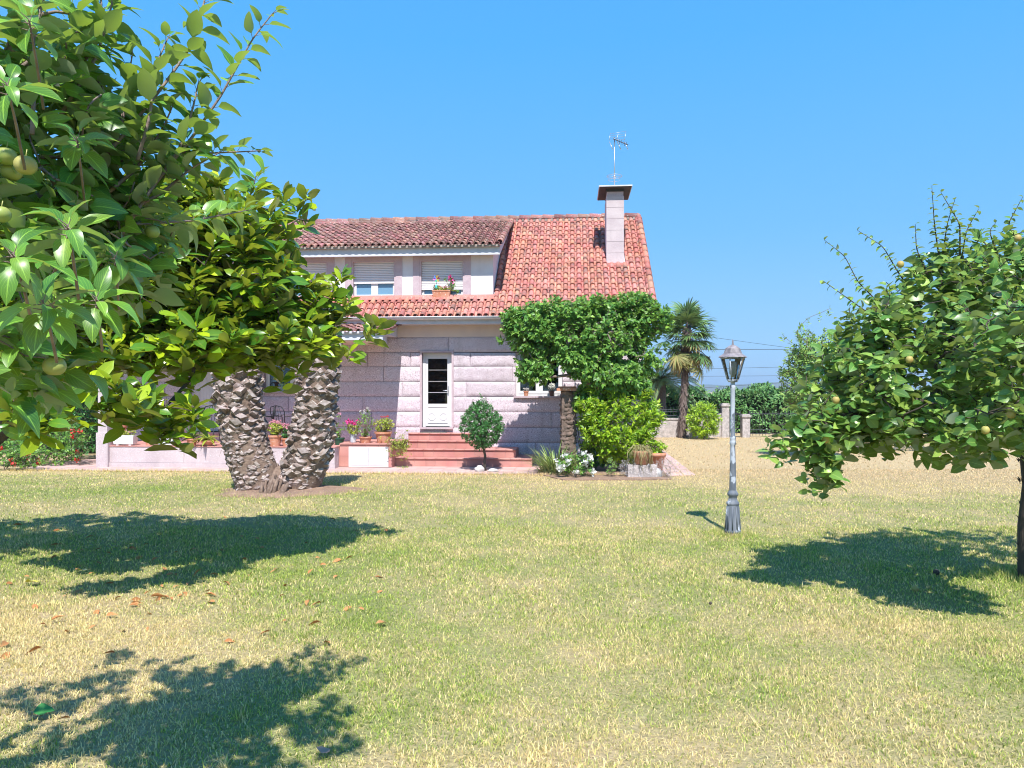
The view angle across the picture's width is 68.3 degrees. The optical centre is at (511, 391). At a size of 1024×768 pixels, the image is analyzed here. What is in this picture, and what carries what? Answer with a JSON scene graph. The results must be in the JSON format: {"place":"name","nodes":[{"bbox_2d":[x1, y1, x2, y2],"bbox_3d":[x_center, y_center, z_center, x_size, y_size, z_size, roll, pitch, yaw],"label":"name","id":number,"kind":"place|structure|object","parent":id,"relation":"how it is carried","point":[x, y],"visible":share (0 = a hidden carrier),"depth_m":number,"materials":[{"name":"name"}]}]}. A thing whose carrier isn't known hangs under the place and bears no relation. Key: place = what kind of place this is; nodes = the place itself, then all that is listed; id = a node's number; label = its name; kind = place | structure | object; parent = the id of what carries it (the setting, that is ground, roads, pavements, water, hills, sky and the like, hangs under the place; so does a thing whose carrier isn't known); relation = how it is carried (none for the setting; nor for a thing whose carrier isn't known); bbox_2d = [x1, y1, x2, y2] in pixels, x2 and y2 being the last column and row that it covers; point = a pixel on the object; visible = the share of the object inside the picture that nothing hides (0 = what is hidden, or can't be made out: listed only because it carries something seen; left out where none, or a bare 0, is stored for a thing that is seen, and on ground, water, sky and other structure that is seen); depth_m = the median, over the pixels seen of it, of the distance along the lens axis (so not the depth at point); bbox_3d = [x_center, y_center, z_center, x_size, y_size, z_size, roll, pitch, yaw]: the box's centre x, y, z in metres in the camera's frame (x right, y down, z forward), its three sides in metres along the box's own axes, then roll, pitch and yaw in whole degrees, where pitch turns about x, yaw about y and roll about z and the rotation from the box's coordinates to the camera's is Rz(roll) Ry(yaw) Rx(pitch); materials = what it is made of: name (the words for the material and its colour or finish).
{"place":"outdoors","nodes":[
{"label":"outdoors","id":0,"kind":"place"},
{"bbox_2d":[13,459,539,474],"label":"paving","id":1,"kind":"structure","parent":0,"point":[90,464],"depth_m":17.57,"materials":[{"name":"stone"}]},
{"bbox_2d":[5,442,44,468],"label":"flowering bush","id":2,"kind":"object","parent":1,"relation":"on","point":[38,461],"visible":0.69,"depth_m":17.24,"materials":[{"name":"green plant"}]},
{"bbox_2d":[70,429,87,464],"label":"flowering bush","id":3,"kind":"object","parent":1,"relation":"on","point":[79,447],"visible":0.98,"depth_m":18.29,"materials":[{"name":"green plant"}]},
{"bbox_2d":[474,465,484,471],"bbox_3d":[-0.727,1.740,16.916,0.229,0.192,0.180,0,0,0],"label":"rock","id":4,"kind":"object","parent":1,"relation":"on","point":[479,468],"visible":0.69,"depth_m":16.86,"materials":[{"name":"white stone"}]},
{"bbox_2d":[458,393,504,470],"bbox_3d":[-0.690,0.929,17.099,1.081,1.808,1.077,0,0,0],"label":"clipped laurel tree","id":5,"kind":"object","parent":1,"relation":"on","point":[481,438],"visible":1,"depth_m":16.93,"materials":[{"name":"green plant"}]},
{"bbox_2d":[487,468,497,471],"bbox_3d":[-0.427,1.769,16.892,0.253,0.110,0.190,0,0,0],"label":"rock","id":6,"kind":"object","parent":1,"relation":"on","point":[493,470],"visible":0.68,"depth_m":16.84,"materials":[{"name":"white stone"}]},
{"bbox_2d":[0,392,1023,767],"bbox_3d":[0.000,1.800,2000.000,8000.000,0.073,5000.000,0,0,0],"label":"lawn","id":7,"kind":"structure","parent":0,"point":[722,444],"depth_m":5.84,"materials":[{"name":"plant"}]},
{"bbox_2d":[0,640,8,646],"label":"fallen leaf","id":8,"kind":"object","parent":7,"relation":"on","point":[4,643],"visible":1,"depth_m":5.26,"materials":[{"name":"orange plant"}]},
{"bbox_2d":[0,652,9,658],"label":"fallen leaf","id":9,"kind":"object","parent":7,"relation":"on","point":[4,655],"visible":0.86,"depth_m":5.06,"materials":[{"name":"plant"}]},
{"bbox_2d":[0,443,26,469],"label":"flowering bush","id":10,"kind":"object","parent":7,"relation":"on","point":[8,452],"visible":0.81,"depth_m":17.24,"materials":[{"name":"green plant"}]},
{"bbox_2d":[26,646,40,653],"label":"fallen leaf","id":11,"kind":"object","parent":7,"relation":"on","point":[35,647],"visible":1,"depth_m":5.14,"materials":[{"name":"brown plant"}]},
{"bbox_2d":[34,703,54,714],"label":"fallen leaf","id":12,"kind":"object","parent":7,"relation":"on","point":[42,708],"visible":1,"depth_m":4.11,"materials":[{"name":"green plant"}]},
{"bbox_2d":[0,418,90,465],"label":"garden bush","id":13,"kind":"object","parent":7,"relation":"on","point":[60,453],"visible":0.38,"depth_m":18.44,"materials":[{"name":"green plant"}]},
{"bbox_2d":[2,384,97,454],"bbox_3d":[-13.700,0.107,22.224,6.842,3.563,2.077,0,0,0],"label":"hedge","id":14,"kind":"object","parent":7,"relation":"on","point":[77,412],"visible":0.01,"depth_m":21.95,"materials":[{"name":"green plant"}]},
{"bbox_2d":[54,395,97,458],"bbox_3d":[-11.439,0.675,19.991,1.496,2.263,1.227,0,0,20],"label":"garden bush","id":15,"kind":"object","parent":7,"relation":"on","point":[84,413],"visible":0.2,"depth_m":19.91,"materials":[{"name":"green plant"}]},
{"bbox_2d":[0,0,290,438],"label":"apple tree","id":16,"kind":"object","parent":7,"relation":"on","point":[85,228],"visible":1,"depth_m":2.47,"materials":[{"name":"green plant"}]},
{"bbox_2d":[150,593,161,596],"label":"fallen leaf","id":17,"kind":"object","parent":7,"relation":"on","point":[156,594],"visible":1,"depth_m":6.58,"materials":[{"name":"orange plant"}]},
{"bbox_2d":[0,166,396,458],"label":"magnolia tree","id":18,"kind":"object","parent":7,"relation":"on","point":[247,309],"visible":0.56,"depth_m":7.08,"materials":[{"name":"green plant"}]},
{"bbox_2d":[216,485,372,497],"bbox_3d":[-3.937,1.756,13.658,3.020,0.112,1.901,0,0,0],"label":"soil mound","id":19,"kind":"object","parent":7,"relation":"on","point":[323,489],"visible":0.37,"depth_m":13.22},
{"bbox_2d":[209,368,278,490],"bbox_3d":[-4.823,0.162,13.690,1.442,3.590,1.020,0,0,0],"label":"palm trunk","id":20,"kind":"object","parent":19,"relation":"on","point":[239,404],"visible":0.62,"depth_m":13.36,"materials":[{"name":"plant"}]},
{"bbox_2d":[259,466,288,493],"bbox_3d":[-4.188,1.589,13.486,1.000,0.517,1.018,0,0,0],"label":"root mass","id":21,"kind":"object","parent":19,"relation":"on","point":[275,484],"visible":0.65,"depth_m":13.18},
{"bbox_2d":[278,308,342,489],"bbox_3d":[-3.664,0.185,13.701,1.257,3.571,0.953,0,0,0],"label":"palm trunk","id":22,"kind":"object","parent":19,"relation":"on","point":[308,455],"visible":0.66,"depth_m":13.37,"materials":[{"name":"plant"}]},
{"bbox_2d":[317,746,329,752],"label":"fallen leaf","id":23,"kind":"object","parent":7,"relation":"on","point":[321,749],"visible":1,"depth_m":3.72,"materials":[{"name":"grey plant"}]},
{"bbox_2d":[96,185,656,468],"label":"house","id":24,"kind":"structure","parent":7,"relation":"on","point":[439,364],"depth_m":19.45,"materials":[{"name":"pink stone"}]},
{"bbox_2d":[113,430,137,444],"bbox_3d":[-9.271,1.073,18.123,0.532,0.419,0.276,0,0,5],"label":"flower trough","id":25,"kind":"object","parent":24,"relation":"on","point":[126,437],"visible":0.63,"depth_m":18.02,"materials":[{"name":"white ceramic"}]},
{"bbox_2d":[186,425,207,445],"bbox_3d":[-7.633,0.954,17.992,0.924,0.658,1.028,0,0,-43],"label":"plant pot","id":26,"kind":"object","parent":24,"relation":"on","point":[191,440],"visible":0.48,"depth_m":17.94,"materials":[{"name":"ceramic"}]},
{"bbox_2d":[193,433,219,445],"bbox_3d":[-7.275,1.131,17.926,0.721,0.304,0.696,0,0,-29],"label":"plant pot","id":27,"kind":"object","parent":24,"relation":"on","point":[209,441],"visible":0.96,"depth_m":17.86,"materials":[{"name":"ceramic"}]},
{"bbox_2d":[195,372,217,430],"bbox_3d":[-7.985,0.078,19.955,0.794,1.924,0.059,0,0,4],"label":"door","id":28,"kind":"structure","parent":24,"relation":"in","point":[206,392],"depth_m":19.94,"materials":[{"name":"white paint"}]},
{"bbox_2d":[197,405,220,442],"bbox_3d":[-7.636,0.809,19.083,0.559,0.952,0.529,0,0,0],"label":"iron chair","id":29,"kind":"object","parent":24,"relation":"on","point":[211,419],"visible":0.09,"depth_m":19.24,"materials":[{"name":"black metal"}]},
{"bbox_2d":[266,406,275,434],"bbox_3d":[-6.109,0.809,18.690,0.529,0.952,0.559,0,0,-16],"label":"iron chair","id":30,"kind":"object","parent":24,"relation":"on","point":[272,417],"visible":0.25,"depth_m":18.56,"materials":[{"name":"black metal"}]},
{"bbox_2d":[267,419,284,445],"bbox_3d":[-5.568,0.966,17.847,0.477,0.633,0.433,0,0,39],"label":"plant pot","id":31,"kind":"object","parent":24,"relation":"on","point":[275,437],"visible":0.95,"depth_m":17.72,"materials":[{"name":"ceramic"}]},
{"bbox_2d":[264,365,295,392],"bbox_3d":[-5.708,-0.539,19.760,1.600,1.158,0.440,0,0,4],"label":"window","id":32,"kind":"structure","parent":24,"relation":"in","point":[268,377],"depth_m":19.79,"materials":[{"name":"white paint"}]},
{"bbox_2d":[270,405,290,433],"bbox_3d":[-5.718,0.809,18.917,0.559,0.952,0.529,0,0,31],"label":"iron chair","id":33,"kind":"object","parent":24,"relation":"on","point":[278,415],"visible":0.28,"depth_m":18.74,"materials":[{"name":"black metal"}]},
{"bbox_2d":[281,423,288,445],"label":"plant pot","id":34,"kind":"object","parent":24,"relation":"on","point":[285,437],"visible":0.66,"depth_m":17.77,"materials":[{"name":"ceramic"}]},
{"bbox_2d":[294,257,334,295],"bbox_3d":[-5.396,-2.984,19.915,1.520,1.229,0.202,0,0,4],"label":"window","id":35,"kind":"structure","parent":24,"relation":"in","point":[316,265],"depth_m":19.82,"materials":[{"name":"white paint"}]},
{"bbox_2d":[334,413,345,444],"bbox_3d":[-4.194,0.889,18.262,0.351,0.787,0.351,0,0,0],"label":"plant pot","id":36,"kind":"object","parent":24,"relation":"on","point":[339,439],"visible":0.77,"depth_m":18.18,"materials":[{"name":"green plastic"}]},
{"bbox_2d":[345,419,360,441],"bbox_3d":[-3.807,0.927,18.139,0.359,0.576,0.380,0,0,0],"label":"plant pot","id":37,"kind":"object","parent":24,"relation":"on","point":[353,434],"visible":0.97,"depth_m":18.09,"materials":[{"name":"white ceramic"}]},
{"bbox_2d":[356,407,373,442],"bbox_3d":[-3.503,0.788,18.010,0.427,0.853,0.457,0,0,-14],"label":"plant pot","id":38,"kind":"object","parent":24,"relation":"on","point":[364,438],"visible":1,"depth_m":17.97,"materials":[{"name":"ceramic"}]},
{"bbox_2d":[345,256,401,295],"bbox_3d":[-3.602,-2.984,19.774,1.520,1.229,0.202,0,0,4],"label":"window","id":39,"kind":"structure","parent":24,"relation":"in","point":[374,275],"depth_m":19.75,"materials":[{"name":"white paint"}]},
{"bbox_2d":[373,415,393,442],"bbox_3d":[-3.071,0.885,18.090,0.540,0.659,0.533,0,0,0],"label":"plant pot","id":40,"kind":"object","parent":24,"relation":"on","point":[383,432],"visible":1,"depth_m":17.97,"materials":[{"name":"ceramic"}]},
{"bbox_2d":[380,430,411,460],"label":"trailing plant","id":41,"kind":"object","parent":24,"relation":"on","point":[398,443],"visible":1,"depth_m":17.73,"materials":[{"name":"green plant"}]},
{"bbox_2d":[426,357,449,425],"bbox_3d":[-1.916,-0.001,19.449,0.615,1.783,0.115,0,0,4],"label":"door","id":42,"kind":"structure","parent":24,"relation":"in","point":[436,414],"depth_m":19.46,"materials":[{"name":"white paint"}]},
{"bbox_2d":[413,255,470,294],"bbox_3d":[-1.805,-2.984,19.632,1.520,1.229,0.202,0,0,5],"label":"window","id":43,"kind":"structure","parent":24,"relation":"in","point":[425,268],"depth_m":19.59,"materials":[{"name":"white paint"}]},
{"bbox_2d":[432,275,459,296],"bbox_3d":[-1.686,-2.719,19.494,0.744,0.614,0.306,0,0,5],"label":"flower box","id":44,"kind":"object","parent":24,"relation":"on","point":[442,292],"visible":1,"depth_m":19.44,"materials":[{"name":"ceramic"}]},
{"bbox_2d":[433,275,439,289],"bbox_3d":[-1.949,-2.768,19.489,0.220,0.475,0.090,0,0,0],"label":"pinwheel","id":45,"kind":"object","parent":44,"relation":"in","point":[436,279],"visible":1,"depth_m":19.47,"materials":[{"name":"multicoloured plastic"}]},
{"bbox_2d":[523,388,528,395],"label":"plant pot","id":46,"kind":"object","parent":24,"relation":"on","point":[526,391],"visible":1,"depth_m":19.06,"materials":[{"name":"ceramic"}]},
{"bbox_2d":[514,353,562,397],"bbox_3d":[0.698,-0.418,19.255,1.284,1.143,0.440,0,0,5],"label":"window","id":47,"kind":"structure","parent":24,"relation":"in","point":[542,391],"depth_m":19.24,"materials":[{"name":"white paint"}]},
{"bbox_2d":[548,382,555,395],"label":"plant pot","id":48,"kind":"object","parent":24,"relation":"on","point":[551,391],"visible":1,"depth_m":19.02,"materials":[{"name":"ceramic"}]},
{"bbox_2d":[607,131,627,184],"bbox_3d":[2.925,-6.422,20.870,0.631,1.693,0.505,0,0,16],"label":"tv antenna","id":49,"kind":"object","parent":24,"relation":"on","point":[614,176],"visible":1,"depth_m":20.92,"materials":[{"name":"metal"}]},
{"bbox_2d":[536,462,671,480],"bbox_3d":[2.420,1.799,20.107,2.883,0.042,9.930,0,0,7],"label":"flower bed","id":50,"kind":"object","parent":7,"relation":"on","point":[604,477],"visible":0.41,"depth_m":15.65,"materials":[{"name":"soil"}]},
{"bbox_2d":[520,440,584,473],"bbox_3d":[0.986,1.506,16.715,1.782,0.873,1.748,0,0,26],"label":"iris clump","id":51,"kind":"object","parent":50,"relation":"on","point":[548,465],"visible":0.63,"depth_m":16.55,"materials":[{"name":"green plant"}]},
{"bbox_2d":[556,386,577,469],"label":"stone pillar","id":52,"kind":"structure","parent":50,"relation":"on","point":[568,425],"depth_m":17.14,"materials":[{"name":"stone"}]},
{"bbox_2d":[554,450,596,476],"bbox_3d":[1.332,1.517,15.824,0.908,0.579,0.668,0,0,0],"label":"hydrangea","id":53,"kind":"object","parent":50,"relation":"on","point":[583,465],"visible":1,"depth_m":15.77,"materials":[{"name":"white plant"}]},
{"bbox_2d":[495,290,675,467],"bbox_3d":[1.705,-0.264,17.297,4.172,4.152,1.895,0,0,0],"label":"climbing shrub","id":54,"kind":"object","parent":50,"relation":"on","point":[538,333],"visible":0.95,"depth_m":16.86,"materials":[{"name":"green plant"}]},
{"bbox_2d":[578,439,607,469],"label":"leafy plant","id":55,"kind":"object","parent":50,"relation":"on","point":[596,464],"visible":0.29,"depth_m":17.13,"materials":[{"name":"green plant"}]},
{"bbox_2d":[605,457,616,474],"bbox_3d":[2.085,1.584,15.860,0.266,0.434,0.254,0,0,-43],"label":"box ball","id":56,"kind":"object","parent":50,"relation":"on","point":[610,466],"visible":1,"depth_m":15.83,"materials":[{"name":"green plant"}]},
{"bbox_2d":[574,384,667,470],"bbox_3d":[2.444,0.735,16.892,2.127,2.152,1.313,0,0,0],"label":"lemon shrub","id":57,"kind":"object","parent":50,"relation":"on","point":[641,428],"visible":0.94,"depth_m":16.67,"materials":[{"name":"green plant"}]},
{"bbox_2d":[618,460,634,475],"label":"lavender","id":58,"kind":"object","parent":50,"relation":"on","point":[621,466],"visible":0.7,"depth_m":15.82,"materials":[{"name":"grey plant"}]},
{"bbox_2d":[626,464,656,476],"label":"plinth","id":59,"kind":"structure","parent":50,"relation":"on","point":[637,472],"depth_m":15.71,"materials":[{"name":"stone"}]},
{"bbox_2d":[626,444,653,472],"bbox_3d":[2.695,1.391,15.857,0.606,0.580,0.638,0,0,0],"label":"potted trailer","id":60,"kind":"object","parent":59,"relation":"on","point":[642,454],"visible":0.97,"depth_m":15.73,"materials":[{"name":"ceramic"}]},
{"bbox_2d":[648,439,667,469],"bbox_3d":[3.228,1.429,16.876,0.540,0.741,0.535,0,0,21],"label":"plant pot","id":61,"kind":"object","parent":50,"relation":"on","point":[658,454],"visible":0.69,"depth_m":16.71,"materials":[{"name":"ceramic"}]},
{"bbox_2d":[657,468,661,476],"bbox_3d":[3.024,1.727,15.852,0.240,0.258,0.177,0,0,0],"label":"rock","id":62,"kind":"object","parent":50,"relation":"on","point":[659,472],"visible":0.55,"depth_m":15.78,"materials":[{"name":"white stone"}]},
{"bbox_2d":[653,457,677,475],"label":"lavender","id":63,"kind":"object","parent":50,"relation":"on","point":[657,464],"visible":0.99,"depth_m":15.82,"materials":[{"name":"grey plant"}]},
{"bbox_2d":[651,418,678,437],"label":"garden wall","id":64,"kind":"structure","parent":7,"relation":"on","point":[669,430],"depth_m":29.65,"materials":[{"name":"stone"}]},
{"bbox_2d":[650,406,720,417],"bbox_3d":[6.646,1.190,29.820,3.244,1.220,0.060,0,0,0],"label":"iron railing","id":65,"kind":"object","parent":64,"relation":"on","point":[673,411],"visible":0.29,"depth_m":29.80,"materials":[{"name":"metal"}]},
{"bbox_2d":[650,358,708,417],"bbox_3d":[6.140,0.241,31.542,3.960,3.317,4.034,0,0,0],"label":"feather palm","id":66,"kind":"object","parent":7,"relation":"on","point":[661,381],"visible":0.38,"depth_m":31.24,"materials":[{"name":"green plant"}]},
{"bbox_2d":[653,297,718,437],"bbox_3d":[6.754,-0.897,29.580,2.793,5.616,2.706,0,0,0],"label":"fan palm","id":67,"kind":"object","parent":7,"relation":"on","point":[684,360],"visible":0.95,"depth_m":29.27,"materials":[{"name":"green plant"}]},
{"bbox_2d":[686,417,712,437],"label":"garden wall","id":68,"kind":"structure","parent":7,"relation":"on","point":[690,435],"depth_m":29.65,"materials":[{"name":"stone"}]},
{"bbox_2d":[684,401,722,438],"bbox_3d":[7.241,1.066,28.600,1.478,1.492,1.327,0,0,0],"label":"round bush","id":69,"kind":"object","parent":7,"relation":"on","point":[703,432],"visible":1,"depth_m":28.39,"materials":[{"name":"green plant"}]},
{"bbox_2d":[713,413,721,437],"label":"garden wall","id":70,"kind":"structure","parent":7,"relation":"on","point":[719,434],"depth_m":29.65,"materials":[{"name":"stone"}]},
{"bbox_2d":[719,403,729,437],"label":"gate pillar","id":71,"kind":"structure","parent":7,"relation":"on","point":[725,417],"depth_m":29.56,"materials":[{"name":"stone"}]},
{"bbox_2d":[712,385,736,394],"bbox_3d":[9.877,0.757,34.626,1.580,2.103,1.250,0,0,25],"label":"background tree","id":72,"kind":"object","parent":7,"relation":"on","point":[718,391],"visible":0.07,"depth_m":34.52,"materials":[{"name":"green plant"}]},
{"bbox_2d":[719,340,746,533],"bbox_3d":[2.810,0.564,9.611,0.367,2.473,0.318,0,0,0],"label":"garden lamp","id":73,"kind":"object","parent":7,"relation":"on","point":[732,516],"visible":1,"depth_m":9.58,"materials":[{"name":"silver metal"}]},
{"bbox_2d":[729,411,740,436],"bbox_3d":[8.837,1.280,30.000,0.497,1.040,0.060,0,0,0],"label":"iron railing","id":74,"kind":"object","parent":7,"relation":"on","point":[736,428],"visible":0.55,"depth_m":29.98,"materials":[{"name":"black metal"}]},
{"bbox_2d":[739,414,750,437],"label":"gate pillar","id":75,"kind":"structure","parent":7,"relation":"on","point":[744,425],"depth_m":29.55,"materials":[{"name":"stone"}]},
{"bbox_2d":[745,383,769,395],"bbox_3d":[11.231,0.702,34.636,1.442,2.209,1.287,0,0,0],"label":"background tree","id":76,"kind":"object","parent":7,"relation":"on","point":[752,385],"visible":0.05,"depth_m":34.52,"materials":[{"name":"green plant"}]},
{"bbox_2d":[644,381,951,432],"bbox_3d":[17.089,0.742,33.151,26.131,2.461,2.452,0,0,0],"label":"hedge","id":77,"kind":"object","parent":7,"relation":"on","point":[761,402],"visible":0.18,"depth_m":32.69,"materials":[{"name":"green plant"}]},
{"bbox_2d":[776,308,856,415],"bbox_3d":[8.493,-0.265,20.515,2.768,4.163,1.840,0,0,0],"label":"young tree","id":78,"kind":"object","parent":7,"relation":"on","point":[800,357],"visible":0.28,"depth_m":20.33,"materials":[{"name":"green plant"}]},
{"bbox_2d":[748,411,926,435],"bbox_3d":[15.190,1.280,30.100,11.513,1.040,0.060,0,0,0],"label":"iron railing","id":79,"kind":"object","parent":7,"relation":"on","point":[762,429],"visible":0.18,"depth_m":30.09,"materials":[{"name":"metal"}]},
{"bbox_2d":[755,184,1023,577],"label":"quince tree","id":80,"kind":"object","parent":7,"relation":"on","point":[981,409],"visible":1,"depth_m":6.33,"materials":[{"name":"green plant"}]},
{"bbox_2d":[911,585,918,591],"bbox_3d":[3.623,1.770,6.786,0.060,0.060,0.060,0,0,0],"label":"fallen fruit","id":81,"kind":"object","parent":7,"relation":"on","point":[915,588],"visible":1,"depth_m":6.77,"materials":[{"name":"green food"}]},
{"bbox_2d":[933,569,939,574],"bbox_3d":[4.158,1.770,7.401,0.060,0.060,0.060,0,0,0],"label":"fallen fruit","id":82,"kind":"object","parent":7,"relation":"on","point":[936,571],"visible":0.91,"depth_m":7.38,"materials":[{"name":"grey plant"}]},
{"bbox_2d":[0,0,1023,389],"label":"sky","id":83,"kind":"structure","parent":0,"point":[758,132],"materials":[{"name":"blue"}]},
{"bbox_2d":[662,450,694,475],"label":"side path","id":84,"kind":"structure","parent":0,"point":[670,458],"depth_m":17.60,"materials":[{"name":"stone"}]},
{"bbox_2d":[676,382,791,391],"bbox_3d":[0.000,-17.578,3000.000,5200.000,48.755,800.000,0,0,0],"label":"hills","id":85,"kind":"structure","parent":0,"point":[775,384],"depth_m":2681.29,"materials":[{"name":"blue"}]},
{"bbox_2d":[647,348,889,349],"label":"overhead cable","id":86,"kind":"object","parent":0,"point":[741,349],"visible":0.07,"depth_m":69.99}
]}

